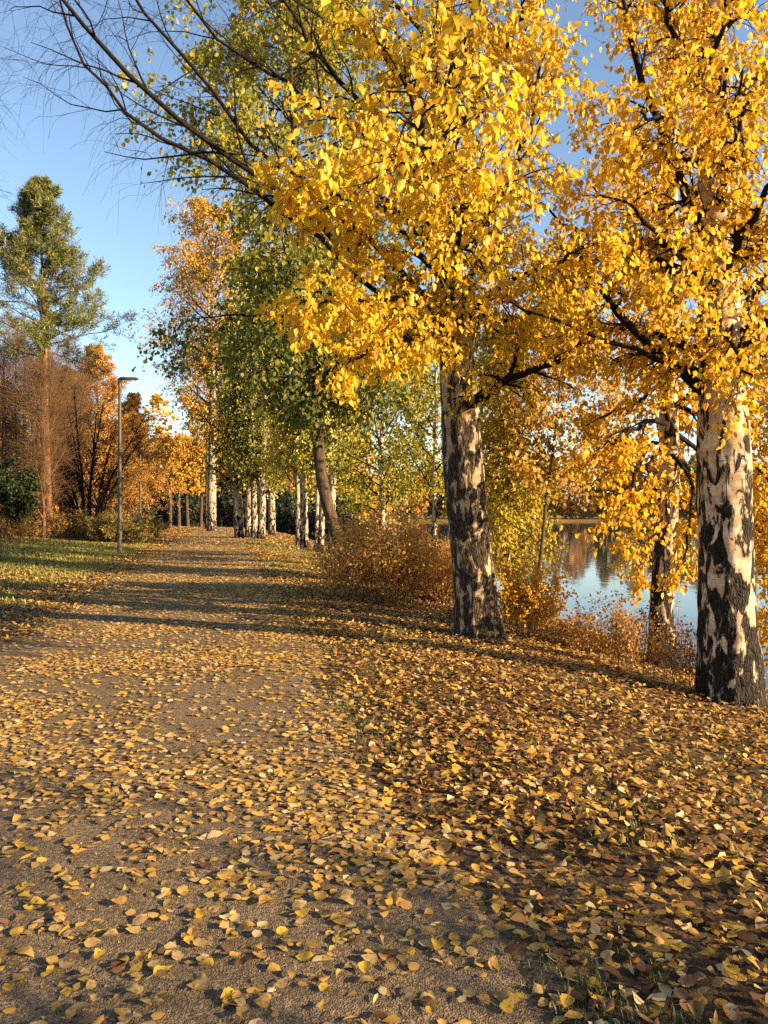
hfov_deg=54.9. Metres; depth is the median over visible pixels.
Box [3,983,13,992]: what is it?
fallen leaf
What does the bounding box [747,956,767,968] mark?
fallen leaf
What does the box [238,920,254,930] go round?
fallen leaf
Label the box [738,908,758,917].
fallen leaf
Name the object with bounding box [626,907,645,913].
fallen leaf
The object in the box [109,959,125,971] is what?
fallen leaf
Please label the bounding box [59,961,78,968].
fallen leaf
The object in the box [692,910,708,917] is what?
fallen leaf
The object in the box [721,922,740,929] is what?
fallen leaf
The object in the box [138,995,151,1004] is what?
fallen leaf
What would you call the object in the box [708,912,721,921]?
fallen leaf
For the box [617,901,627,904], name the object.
fallen leaf
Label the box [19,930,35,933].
fallen leaf
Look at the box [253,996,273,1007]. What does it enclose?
fallen leaf
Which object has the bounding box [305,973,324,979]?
fallen leaf
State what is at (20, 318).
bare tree
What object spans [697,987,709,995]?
fallen leaf
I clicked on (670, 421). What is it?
birch tree
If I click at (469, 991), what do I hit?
fallen leaf
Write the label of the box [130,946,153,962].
fallen leaf
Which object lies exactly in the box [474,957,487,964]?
fallen leaf
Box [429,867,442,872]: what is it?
fallen leaf
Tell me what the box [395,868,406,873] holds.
fallen leaf
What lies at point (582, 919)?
fallen leaf
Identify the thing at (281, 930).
fallen leaf
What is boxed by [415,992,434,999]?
fallen leaf
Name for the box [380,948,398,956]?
fallen leaf
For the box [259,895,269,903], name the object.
fallen leaf
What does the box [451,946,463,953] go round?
fallen leaf
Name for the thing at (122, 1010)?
fallen leaf
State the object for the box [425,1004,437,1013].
fallen leaf
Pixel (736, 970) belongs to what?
fallen leaf
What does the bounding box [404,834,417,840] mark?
fallen leaf
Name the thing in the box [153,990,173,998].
fallen leaf
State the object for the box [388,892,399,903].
fallen leaf
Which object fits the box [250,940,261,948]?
fallen leaf
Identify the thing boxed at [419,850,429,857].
fallen leaf
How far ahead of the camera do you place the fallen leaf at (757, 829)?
3.87 m
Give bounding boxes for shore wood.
[375,452,767,518]
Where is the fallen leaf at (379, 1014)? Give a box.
[370,1010,386,1017]
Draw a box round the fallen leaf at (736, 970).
[723,961,740,977]
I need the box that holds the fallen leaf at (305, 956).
[295,951,320,961]
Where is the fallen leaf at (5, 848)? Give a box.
[1,846,13,853]
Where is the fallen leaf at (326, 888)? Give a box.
[322,886,334,889]
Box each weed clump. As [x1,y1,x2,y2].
[521,613,622,652]
[601,600,696,691]
[653,596,698,690]
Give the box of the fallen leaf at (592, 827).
[587,824,601,830]
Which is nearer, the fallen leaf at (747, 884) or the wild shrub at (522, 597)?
the fallen leaf at (747, 884)
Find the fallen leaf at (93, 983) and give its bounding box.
[85,979,99,987]
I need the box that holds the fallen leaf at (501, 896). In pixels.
[487,894,503,899]
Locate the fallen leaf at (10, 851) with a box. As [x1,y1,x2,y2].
[2,849,22,853]
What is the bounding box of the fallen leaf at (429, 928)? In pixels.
[422,925,438,934]
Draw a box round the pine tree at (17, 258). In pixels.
[0,173,141,537]
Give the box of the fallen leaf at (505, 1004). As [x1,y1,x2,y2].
[499,996,513,1015]
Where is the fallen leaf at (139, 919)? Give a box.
[126,914,148,926]
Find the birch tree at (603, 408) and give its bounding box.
[477,292,652,578]
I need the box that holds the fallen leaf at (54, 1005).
[50,1002,60,1009]
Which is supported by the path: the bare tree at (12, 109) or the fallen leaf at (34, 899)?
the fallen leaf at (34, 899)
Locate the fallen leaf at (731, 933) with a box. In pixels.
[726,928,736,937]
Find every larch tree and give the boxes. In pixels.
[32,365,113,516]
[37,343,155,519]
[88,391,186,520]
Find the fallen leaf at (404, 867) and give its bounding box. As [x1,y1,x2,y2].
[394,865,406,873]
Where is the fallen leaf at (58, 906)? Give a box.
[50,904,61,909]
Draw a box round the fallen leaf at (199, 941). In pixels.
[186,937,212,946]
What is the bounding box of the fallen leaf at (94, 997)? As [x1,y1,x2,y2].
[90,994,100,1001]
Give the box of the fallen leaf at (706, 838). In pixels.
[699,835,713,845]
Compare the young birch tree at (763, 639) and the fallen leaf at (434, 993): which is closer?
the fallen leaf at (434, 993)
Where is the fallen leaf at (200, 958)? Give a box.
[196,953,206,961]
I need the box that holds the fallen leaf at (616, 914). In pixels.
[613,910,623,919]
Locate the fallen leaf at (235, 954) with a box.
[223,951,243,958]
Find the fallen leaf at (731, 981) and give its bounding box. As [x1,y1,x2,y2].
[720,977,745,987]
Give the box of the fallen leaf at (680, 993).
[669,987,688,998]
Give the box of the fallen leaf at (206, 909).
[202,905,213,914]
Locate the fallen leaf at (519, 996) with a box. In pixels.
[512,992,526,1001]
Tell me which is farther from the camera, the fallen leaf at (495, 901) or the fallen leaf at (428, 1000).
the fallen leaf at (495, 901)
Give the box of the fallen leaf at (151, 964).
[147,960,160,969]
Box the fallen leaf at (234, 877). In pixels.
[224,874,243,881]
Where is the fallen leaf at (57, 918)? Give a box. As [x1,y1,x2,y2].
[52,915,66,922]
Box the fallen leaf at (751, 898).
[746,890,756,902]
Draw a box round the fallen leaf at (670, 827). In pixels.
[665,823,674,831]
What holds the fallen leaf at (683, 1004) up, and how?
on the ground at (714, 998)
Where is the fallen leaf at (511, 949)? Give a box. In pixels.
[498,944,519,953]
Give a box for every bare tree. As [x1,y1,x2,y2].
[0,25,53,279]
[0,312,34,476]
[0,312,41,531]
[0,344,34,479]
[0,345,86,538]
[0,354,96,519]
[1,311,73,530]
[1,342,73,529]
[19,349,72,505]
[29,335,92,521]
[53,354,114,514]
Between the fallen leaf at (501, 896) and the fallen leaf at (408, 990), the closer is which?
the fallen leaf at (408, 990)
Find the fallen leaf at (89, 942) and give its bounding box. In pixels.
[78,937,101,947]
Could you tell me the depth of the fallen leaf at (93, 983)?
2.49 m
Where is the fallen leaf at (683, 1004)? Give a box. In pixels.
[674,999,693,1010]
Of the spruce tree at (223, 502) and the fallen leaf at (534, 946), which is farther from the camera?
the spruce tree at (223, 502)
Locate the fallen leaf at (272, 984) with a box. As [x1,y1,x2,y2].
[264,982,278,989]
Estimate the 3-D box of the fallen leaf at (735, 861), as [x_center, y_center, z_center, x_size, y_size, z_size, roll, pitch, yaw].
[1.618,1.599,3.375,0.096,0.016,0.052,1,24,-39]
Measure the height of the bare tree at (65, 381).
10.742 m
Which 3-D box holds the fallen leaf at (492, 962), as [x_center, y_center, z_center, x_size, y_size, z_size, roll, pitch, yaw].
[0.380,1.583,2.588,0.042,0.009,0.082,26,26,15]
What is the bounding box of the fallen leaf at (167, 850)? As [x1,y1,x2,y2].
[163,846,172,853]
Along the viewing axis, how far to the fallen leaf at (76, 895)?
3.03 m
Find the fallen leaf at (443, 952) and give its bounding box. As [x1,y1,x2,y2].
[438,949,448,959]
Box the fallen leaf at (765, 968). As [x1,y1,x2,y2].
[762,962,767,972]
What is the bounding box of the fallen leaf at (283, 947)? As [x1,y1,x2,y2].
[273,944,286,951]
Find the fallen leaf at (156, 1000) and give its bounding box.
[144,996,163,1003]
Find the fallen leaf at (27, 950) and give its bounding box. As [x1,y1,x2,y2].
[15,945,33,956]
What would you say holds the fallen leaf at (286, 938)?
on the path
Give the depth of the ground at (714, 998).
3.60 m
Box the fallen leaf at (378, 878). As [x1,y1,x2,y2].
[371,875,381,881]
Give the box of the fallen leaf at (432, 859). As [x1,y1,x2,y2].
[428,855,436,865]
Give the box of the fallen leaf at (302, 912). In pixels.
[289,908,309,916]
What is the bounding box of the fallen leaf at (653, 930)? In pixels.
[640,922,664,939]
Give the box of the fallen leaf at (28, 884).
[20,882,34,886]
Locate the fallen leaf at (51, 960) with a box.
[46,954,57,964]
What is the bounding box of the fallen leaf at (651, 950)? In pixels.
[648,948,662,953]
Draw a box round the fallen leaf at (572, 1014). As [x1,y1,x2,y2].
[564,1010,582,1018]
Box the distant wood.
[0,381,427,533]
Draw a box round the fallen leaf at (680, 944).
[672,942,691,946]
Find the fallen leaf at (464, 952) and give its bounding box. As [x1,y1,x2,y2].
[459,949,478,956]
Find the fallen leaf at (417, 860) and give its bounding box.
[414,857,422,866]
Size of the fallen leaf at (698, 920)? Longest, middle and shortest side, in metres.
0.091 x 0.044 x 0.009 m
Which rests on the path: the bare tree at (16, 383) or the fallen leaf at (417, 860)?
the fallen leaf at (417, 860)
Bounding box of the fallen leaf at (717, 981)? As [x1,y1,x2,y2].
[711,976,724,990]
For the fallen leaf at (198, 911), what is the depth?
2.90 m
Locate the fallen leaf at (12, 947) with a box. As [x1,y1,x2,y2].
[0,944,16,952]
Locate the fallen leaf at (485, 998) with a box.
[479,992,489,1004]
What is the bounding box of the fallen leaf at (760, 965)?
[750,955,763,973]
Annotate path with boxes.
[0,524,545,1023]
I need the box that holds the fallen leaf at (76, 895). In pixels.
[68,892,85,899]
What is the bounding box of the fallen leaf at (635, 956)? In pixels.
[629,953,640,962]
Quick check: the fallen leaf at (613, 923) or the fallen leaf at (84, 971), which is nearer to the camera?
the fallen leaf at (84, 971)
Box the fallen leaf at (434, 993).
[428,986,439,1000]
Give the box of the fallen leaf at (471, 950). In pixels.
[466,946,477,956]
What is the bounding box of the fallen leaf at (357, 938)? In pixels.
[348,935,361,942]
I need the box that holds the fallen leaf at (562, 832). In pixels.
[554,829,570,835]
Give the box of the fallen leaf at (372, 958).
[361,953,378,963]
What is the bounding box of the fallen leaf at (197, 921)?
[188,918,205,924]
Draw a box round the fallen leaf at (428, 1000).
[415,995,437,1005]
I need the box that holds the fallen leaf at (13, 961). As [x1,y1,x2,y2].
[8,959,18,964]
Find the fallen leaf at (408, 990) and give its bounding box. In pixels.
[401,987,414,997]
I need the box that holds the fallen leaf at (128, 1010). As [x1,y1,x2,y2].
[120,1005,130,1014]
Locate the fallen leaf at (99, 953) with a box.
[93,948,105,960]
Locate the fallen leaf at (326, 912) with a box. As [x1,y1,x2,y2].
[322,910,330,916]
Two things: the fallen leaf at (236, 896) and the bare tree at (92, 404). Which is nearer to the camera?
the fallen leaf at (236, 896)
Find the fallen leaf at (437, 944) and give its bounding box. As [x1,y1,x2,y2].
[431,938,445,950]
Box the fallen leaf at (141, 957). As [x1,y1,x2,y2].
[133,951,145,960]
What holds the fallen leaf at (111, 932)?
on the path
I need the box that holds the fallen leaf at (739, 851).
[729,849,749,856]
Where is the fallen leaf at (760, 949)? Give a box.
[755,947,765,954]
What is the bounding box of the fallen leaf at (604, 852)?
[598,851,612,854]
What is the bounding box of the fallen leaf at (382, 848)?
[377,843,388,851]
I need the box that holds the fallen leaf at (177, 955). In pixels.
[172,950,183,959]
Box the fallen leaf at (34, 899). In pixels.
[23,896,46,903]
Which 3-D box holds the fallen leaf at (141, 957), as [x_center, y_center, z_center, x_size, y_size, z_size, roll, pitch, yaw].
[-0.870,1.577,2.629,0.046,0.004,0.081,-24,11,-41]
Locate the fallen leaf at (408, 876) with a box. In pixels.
[403,873,413,879]
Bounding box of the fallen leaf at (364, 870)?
[361,867,370,875]
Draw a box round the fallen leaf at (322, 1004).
[317,999,326,1012]
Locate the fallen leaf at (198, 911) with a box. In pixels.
[194,908,205,916]
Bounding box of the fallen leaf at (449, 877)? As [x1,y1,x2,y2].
[441,874,458,880]
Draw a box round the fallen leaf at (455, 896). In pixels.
[447,892,467,900]
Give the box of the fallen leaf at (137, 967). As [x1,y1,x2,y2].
[126,961,142,973]
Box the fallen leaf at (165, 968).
[146,965,173,978]
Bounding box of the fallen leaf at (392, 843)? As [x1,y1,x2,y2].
[387,839,395,851]
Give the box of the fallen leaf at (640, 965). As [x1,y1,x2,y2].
[636,960,646,970]
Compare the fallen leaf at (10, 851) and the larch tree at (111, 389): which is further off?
the larch tree at (111, 389)
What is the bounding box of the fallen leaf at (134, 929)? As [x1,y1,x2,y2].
[126,926,140,933]
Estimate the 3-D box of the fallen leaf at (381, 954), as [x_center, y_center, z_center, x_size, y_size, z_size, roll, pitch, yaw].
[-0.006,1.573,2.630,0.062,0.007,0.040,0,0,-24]
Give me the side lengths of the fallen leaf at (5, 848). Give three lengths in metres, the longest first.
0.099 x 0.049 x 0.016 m
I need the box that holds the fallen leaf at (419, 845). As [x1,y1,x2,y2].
[414,843,425,848]
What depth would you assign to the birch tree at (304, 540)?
36.31 m
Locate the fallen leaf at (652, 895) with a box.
[644,893,667,902]
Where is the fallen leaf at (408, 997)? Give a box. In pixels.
[404,993,416,1005]
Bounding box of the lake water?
[366,521,767,686]
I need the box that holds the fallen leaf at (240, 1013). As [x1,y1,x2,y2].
[236,1004,251,1022]
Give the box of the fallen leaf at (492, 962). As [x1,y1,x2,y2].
[488,956,498,968]
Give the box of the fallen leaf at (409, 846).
[405,843,416,850]
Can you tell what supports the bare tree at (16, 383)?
on the ground at (714, 998)
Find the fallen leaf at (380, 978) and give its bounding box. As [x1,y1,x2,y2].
[370,976,387,982]
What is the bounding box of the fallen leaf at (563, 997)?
[560,990,574,1007]
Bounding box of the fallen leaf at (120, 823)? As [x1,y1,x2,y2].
[115,820,126,826]
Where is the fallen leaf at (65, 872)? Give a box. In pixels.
[52,869,67,880]
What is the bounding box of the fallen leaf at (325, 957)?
[311,954,331,960]
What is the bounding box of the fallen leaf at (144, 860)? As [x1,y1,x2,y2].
[139,859,149,861]
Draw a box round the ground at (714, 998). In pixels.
[0,498,767,1023]
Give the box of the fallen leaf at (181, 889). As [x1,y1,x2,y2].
[176,884,187,895]
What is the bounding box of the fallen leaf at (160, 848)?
[153,844,162,851]
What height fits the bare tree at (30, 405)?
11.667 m
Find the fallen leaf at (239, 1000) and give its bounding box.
[233,996,243,1003]
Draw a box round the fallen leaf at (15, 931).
[9,924,23,935]
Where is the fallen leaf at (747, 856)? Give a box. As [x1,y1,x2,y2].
[734,848,753,861]
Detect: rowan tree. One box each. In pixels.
[146,432,197,526]
[151,432,200,526]
[164,433,217,526]
[181,437,226,526]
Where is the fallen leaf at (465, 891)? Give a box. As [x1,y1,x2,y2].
[451,888,471,896]
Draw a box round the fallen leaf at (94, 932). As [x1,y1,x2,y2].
[91,927,107,935]
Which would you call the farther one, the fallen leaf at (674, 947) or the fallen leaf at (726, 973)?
the fallen leaf at (674, 947)
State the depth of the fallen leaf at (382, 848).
3.49 m
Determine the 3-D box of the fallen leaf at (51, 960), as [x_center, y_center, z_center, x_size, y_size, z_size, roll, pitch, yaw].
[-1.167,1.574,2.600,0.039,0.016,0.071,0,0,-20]
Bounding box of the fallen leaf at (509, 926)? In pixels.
[506,923,516,928]
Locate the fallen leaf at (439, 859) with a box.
[429,856,446,864]
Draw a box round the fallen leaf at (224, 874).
[217,870,230,880]
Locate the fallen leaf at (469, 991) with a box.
[463,987,475,1000]
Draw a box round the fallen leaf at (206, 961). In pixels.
[198,958,219,966]
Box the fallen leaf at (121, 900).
[111,896,127,903]
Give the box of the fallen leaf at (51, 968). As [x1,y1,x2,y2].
[44,964,59,972]
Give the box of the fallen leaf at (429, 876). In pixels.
[426,874,438,879]
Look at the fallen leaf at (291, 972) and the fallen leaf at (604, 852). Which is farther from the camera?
the fallen leaf at (604, 852)
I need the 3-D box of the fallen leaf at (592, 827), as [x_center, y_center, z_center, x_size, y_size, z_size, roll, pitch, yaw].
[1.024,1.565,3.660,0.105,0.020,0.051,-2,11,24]
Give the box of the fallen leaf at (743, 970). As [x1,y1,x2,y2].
[739,965,758,974]
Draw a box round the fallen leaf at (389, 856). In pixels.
[380,854,399,859]
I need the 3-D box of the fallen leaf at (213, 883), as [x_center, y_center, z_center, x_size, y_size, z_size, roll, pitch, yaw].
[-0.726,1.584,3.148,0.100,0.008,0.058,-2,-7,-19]
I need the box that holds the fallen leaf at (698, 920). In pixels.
[692,917,703,926]
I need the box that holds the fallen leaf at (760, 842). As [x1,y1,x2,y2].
[752,839,765,848]
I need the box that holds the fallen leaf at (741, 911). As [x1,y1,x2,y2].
[732,909,755,916]
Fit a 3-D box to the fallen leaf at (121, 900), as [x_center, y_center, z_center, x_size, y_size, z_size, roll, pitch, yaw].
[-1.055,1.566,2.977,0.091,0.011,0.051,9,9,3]
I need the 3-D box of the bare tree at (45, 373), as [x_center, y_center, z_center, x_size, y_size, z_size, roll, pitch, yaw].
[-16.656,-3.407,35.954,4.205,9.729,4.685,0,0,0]
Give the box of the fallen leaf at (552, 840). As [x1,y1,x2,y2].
[548,837,559,843]
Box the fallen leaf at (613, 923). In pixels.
[607,921,623,930]
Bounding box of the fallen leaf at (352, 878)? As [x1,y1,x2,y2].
[347,876,362,880]
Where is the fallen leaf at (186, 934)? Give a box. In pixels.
[176,930,198,940]
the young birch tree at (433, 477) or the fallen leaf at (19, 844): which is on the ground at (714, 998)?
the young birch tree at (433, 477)
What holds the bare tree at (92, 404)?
on the ground at (714, 998)
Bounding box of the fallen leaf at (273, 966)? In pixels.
[266,963,283,971]
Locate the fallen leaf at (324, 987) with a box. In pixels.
[316,981,330,991]
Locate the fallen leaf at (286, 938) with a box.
[280,936,291,941]
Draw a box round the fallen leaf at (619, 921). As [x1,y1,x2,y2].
[609,919,627,927]
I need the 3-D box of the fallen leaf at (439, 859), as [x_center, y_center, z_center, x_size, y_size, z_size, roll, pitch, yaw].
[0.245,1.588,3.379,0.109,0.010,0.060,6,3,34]
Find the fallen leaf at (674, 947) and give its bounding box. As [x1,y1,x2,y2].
[662,943,686,951]
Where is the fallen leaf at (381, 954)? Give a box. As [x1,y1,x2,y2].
[374,952,391,956]
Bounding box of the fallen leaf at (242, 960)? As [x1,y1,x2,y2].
[231,956,251,964]
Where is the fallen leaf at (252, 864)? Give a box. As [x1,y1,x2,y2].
[241,862,257,867]
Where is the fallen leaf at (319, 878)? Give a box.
[313,872,323,882]
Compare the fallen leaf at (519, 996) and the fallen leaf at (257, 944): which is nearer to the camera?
the fallen leaf at (519, 996)
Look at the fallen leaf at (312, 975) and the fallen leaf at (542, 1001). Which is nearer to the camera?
the fallen leaf at (542, 1001)
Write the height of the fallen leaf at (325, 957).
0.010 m
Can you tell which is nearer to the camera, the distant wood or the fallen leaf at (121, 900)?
the fallen leaf at (121, 900)
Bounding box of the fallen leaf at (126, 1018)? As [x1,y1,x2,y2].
[118,1013,132,1022]
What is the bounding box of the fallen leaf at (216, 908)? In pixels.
[205,905,220,915]
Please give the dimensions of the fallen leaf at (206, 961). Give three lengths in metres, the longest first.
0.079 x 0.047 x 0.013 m
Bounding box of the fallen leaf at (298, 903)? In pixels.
[289,899,306,910]
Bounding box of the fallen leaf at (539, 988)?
[532,983,545,993]
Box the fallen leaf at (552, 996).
[549,993,559,1000]
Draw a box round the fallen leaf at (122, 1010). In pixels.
[114,1008,126,1015]
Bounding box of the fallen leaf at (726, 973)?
[721,958,731,976]
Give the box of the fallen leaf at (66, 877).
[60,875,71,880]
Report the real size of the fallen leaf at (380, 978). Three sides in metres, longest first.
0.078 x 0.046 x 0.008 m
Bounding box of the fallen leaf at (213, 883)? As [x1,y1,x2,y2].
[202,881,224,886]
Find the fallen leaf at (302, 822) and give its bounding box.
[297,819,309,826]
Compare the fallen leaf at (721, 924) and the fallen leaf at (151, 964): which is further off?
the fallen leaf at (721, 924)
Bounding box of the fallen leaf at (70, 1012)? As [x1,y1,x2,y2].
[65,1004,76,1018]
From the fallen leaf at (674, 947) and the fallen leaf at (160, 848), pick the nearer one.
the fallen leaf at (674, 947)
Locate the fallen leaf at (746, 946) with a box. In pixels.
[738,942,756,965]
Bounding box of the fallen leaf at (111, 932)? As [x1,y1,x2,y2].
[101,928,121,936]
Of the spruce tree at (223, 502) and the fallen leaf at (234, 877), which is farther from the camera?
the spruce tree at (223, 502)
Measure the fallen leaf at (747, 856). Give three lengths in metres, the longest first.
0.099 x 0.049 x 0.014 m
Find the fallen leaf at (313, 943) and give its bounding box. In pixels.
[306,939,320,949]
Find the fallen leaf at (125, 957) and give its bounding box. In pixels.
[117,955,129,960]
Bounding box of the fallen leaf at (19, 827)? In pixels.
[12,826,29,831]
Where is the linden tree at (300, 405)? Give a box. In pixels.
[99,0,457,573]
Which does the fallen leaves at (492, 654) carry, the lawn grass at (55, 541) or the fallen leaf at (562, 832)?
the fallen leaf at (562, 832)
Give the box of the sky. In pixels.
[0,0,767,510]
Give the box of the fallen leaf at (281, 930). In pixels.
[276,923,287,934]
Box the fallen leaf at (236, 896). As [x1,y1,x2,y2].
[224,894,248,899]
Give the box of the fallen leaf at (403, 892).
[398,888,410,897]
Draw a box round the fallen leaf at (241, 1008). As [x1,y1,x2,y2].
[236,1001,247,1012]
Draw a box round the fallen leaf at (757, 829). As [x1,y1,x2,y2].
[753,825,764,832]
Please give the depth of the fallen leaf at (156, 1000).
2.39 m
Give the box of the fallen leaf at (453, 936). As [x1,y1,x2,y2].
[448,932,458,941]
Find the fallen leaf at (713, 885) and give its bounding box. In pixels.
[700,882,722,887]
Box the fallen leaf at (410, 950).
[399,947,416,957]
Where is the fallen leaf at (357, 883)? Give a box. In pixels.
[350,881,365,886]
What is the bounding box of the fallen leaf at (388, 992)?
[375,984,389,995]
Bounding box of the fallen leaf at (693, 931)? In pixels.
[688,928,699,935]
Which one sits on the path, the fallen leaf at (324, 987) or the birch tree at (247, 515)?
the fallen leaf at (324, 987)
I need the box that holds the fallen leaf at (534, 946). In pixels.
[529,942,542,950]
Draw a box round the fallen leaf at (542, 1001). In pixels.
[538,997,549,1005]
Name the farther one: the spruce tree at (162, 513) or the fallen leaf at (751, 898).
the spruce tree at (162, 513)
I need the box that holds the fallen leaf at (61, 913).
[53,911,68,919]
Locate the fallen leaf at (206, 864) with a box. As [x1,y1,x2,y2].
[199,862,211,868]
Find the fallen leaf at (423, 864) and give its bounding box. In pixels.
[419,862,430,867]
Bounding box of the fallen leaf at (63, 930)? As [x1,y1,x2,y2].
[59,924,69,940]
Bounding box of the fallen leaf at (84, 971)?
[80,968,90,973]
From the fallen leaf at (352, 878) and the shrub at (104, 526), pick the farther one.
the shrub at (104, 526)
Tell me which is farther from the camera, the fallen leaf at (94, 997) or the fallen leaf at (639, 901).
the fallen leaf at (639, 901)
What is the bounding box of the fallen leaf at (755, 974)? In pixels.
[747,969,758,979]
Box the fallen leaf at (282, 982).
[273,976,288,992]
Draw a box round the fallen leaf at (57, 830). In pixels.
[52,826,66,833]
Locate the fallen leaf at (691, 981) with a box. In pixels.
[681,974,698,986]
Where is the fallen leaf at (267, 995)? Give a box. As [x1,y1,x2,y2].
[258,993,273,1001]
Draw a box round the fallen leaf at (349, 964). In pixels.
[344,962,357,967]
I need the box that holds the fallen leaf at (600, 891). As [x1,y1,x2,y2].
[595,886,606,896]
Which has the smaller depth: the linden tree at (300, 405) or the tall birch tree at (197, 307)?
the linden tree at (300, 405)
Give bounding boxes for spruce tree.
[142,477,185,524]
[155,475,204,524]
[195,477,233,525]
[226,482,267,526]
[266,488,294,533]
[280,493,324,539]
[308,495,369,541]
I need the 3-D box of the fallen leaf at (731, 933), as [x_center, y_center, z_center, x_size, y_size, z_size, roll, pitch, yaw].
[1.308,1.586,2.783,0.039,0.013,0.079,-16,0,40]
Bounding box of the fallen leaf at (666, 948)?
[659,945,672,954]
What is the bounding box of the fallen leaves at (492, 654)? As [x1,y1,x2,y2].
[0,524,767,1023]
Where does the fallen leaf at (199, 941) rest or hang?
on the path
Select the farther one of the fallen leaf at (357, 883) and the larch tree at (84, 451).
the larch tree at (84, 451)
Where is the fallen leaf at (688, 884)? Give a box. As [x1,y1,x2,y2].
[674,876,699,888]
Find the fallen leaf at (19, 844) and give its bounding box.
[14,842,27,849]
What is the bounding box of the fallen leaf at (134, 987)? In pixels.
[117,983,141,993]
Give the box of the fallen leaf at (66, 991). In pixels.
[60,987,72,995]
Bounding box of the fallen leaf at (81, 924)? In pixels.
[73,920,88,929]
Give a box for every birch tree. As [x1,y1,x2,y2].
[0,0,644,643]
[127,194,282,530]
[148,238,237,527]
[195,322,275,537]
[200,259,288,537]
[203,298,276,537]
[213,312,291,539]
[230,321,294,535]
[237,329,357,545]
[245,236,342,547]
[252,223,361,548]
[265,248,377,550]
[276,201,388,553]
[302,308,440,538]
[346,317,491,552]
[439,309,578,599]
[467,0,767,711]
[477,292,652,578]
[522,0,767,670]
[692,375,767,672]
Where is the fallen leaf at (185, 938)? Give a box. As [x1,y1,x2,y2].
[183,935,192,944]
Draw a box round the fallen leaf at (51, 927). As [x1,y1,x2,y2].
[48,924,61,930]
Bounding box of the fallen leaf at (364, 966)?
[358,957,370,973]
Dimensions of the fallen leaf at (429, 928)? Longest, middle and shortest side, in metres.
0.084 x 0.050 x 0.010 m
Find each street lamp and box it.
[116,377,138,552]
[139,453,148,511]
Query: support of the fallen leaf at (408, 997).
on the path
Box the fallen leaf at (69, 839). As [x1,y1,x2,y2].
[63,835,79,841]
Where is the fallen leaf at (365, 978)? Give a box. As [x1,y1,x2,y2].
[358,975,377,981]
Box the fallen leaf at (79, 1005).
[68,1002,87,1009]
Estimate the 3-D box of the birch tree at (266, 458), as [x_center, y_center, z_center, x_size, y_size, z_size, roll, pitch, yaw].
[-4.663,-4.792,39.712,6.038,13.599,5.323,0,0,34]
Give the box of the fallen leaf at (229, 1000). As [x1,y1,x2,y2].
[222,996,239,1007]
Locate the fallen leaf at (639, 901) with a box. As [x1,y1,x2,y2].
[629,895,647,908]
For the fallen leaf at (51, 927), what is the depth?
2.79 m
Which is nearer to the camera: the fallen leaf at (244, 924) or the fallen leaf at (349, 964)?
the fallen leaf at (349, 964)
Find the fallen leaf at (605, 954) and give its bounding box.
[596,950,614,958]
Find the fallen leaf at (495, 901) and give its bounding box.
[491,899,508,906]
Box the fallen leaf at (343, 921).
[333,917,354,924]
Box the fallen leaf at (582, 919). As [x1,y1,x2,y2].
[576,917,598,922]
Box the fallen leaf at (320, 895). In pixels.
[314,889,327,899]
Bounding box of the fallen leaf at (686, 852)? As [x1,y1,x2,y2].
[683,846,694,856]
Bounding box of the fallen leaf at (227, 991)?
[220,986,238,997]
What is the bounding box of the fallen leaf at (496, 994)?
[493,989,502,1000]
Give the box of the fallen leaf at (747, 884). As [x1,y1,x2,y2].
[739,879,751,892]
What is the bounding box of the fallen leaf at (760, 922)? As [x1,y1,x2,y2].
[755,915,767,928]
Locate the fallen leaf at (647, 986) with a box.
[642,983,658,988]
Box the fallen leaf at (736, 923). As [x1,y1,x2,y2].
[727,920,750,928]
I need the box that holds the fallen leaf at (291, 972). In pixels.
[287,968,296,978]
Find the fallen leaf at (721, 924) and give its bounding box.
[711,922,733,928]
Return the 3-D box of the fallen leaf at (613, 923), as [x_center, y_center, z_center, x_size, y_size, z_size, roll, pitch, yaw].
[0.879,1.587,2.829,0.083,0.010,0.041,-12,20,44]
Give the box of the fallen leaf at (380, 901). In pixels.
[376,897,384,909]
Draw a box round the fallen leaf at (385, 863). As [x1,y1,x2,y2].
[379,860,388,865]
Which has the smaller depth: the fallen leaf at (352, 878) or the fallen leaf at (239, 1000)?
the fallen leaf at (239, 1000)
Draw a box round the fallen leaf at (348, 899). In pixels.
[337,895,354,904]
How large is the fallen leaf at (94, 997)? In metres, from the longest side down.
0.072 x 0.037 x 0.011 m
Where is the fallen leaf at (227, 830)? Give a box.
[218,827,231,836]
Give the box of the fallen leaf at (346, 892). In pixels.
[336,889,353,897]
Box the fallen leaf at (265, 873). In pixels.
[256,870,277,876]
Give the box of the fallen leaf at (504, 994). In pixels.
[494,989,513,1001]
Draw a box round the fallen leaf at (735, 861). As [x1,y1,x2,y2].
[732,859,742,866]
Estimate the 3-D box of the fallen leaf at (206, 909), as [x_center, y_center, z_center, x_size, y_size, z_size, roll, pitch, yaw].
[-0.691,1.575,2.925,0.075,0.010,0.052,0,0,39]
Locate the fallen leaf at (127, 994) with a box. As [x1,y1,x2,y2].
[123,992,136,998]
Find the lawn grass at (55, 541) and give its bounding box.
[0,534,327,607]
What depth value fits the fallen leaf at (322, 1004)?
2.36 m
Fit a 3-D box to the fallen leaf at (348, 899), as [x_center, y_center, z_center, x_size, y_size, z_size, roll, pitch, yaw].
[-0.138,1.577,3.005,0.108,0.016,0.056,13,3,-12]
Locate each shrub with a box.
[0,453,48,537]
[0,504,70,543]
[1,381,164,519]
[307,499,453,608]
[407,536,453,605]
[493,554,578,638]
[560,586,651,667]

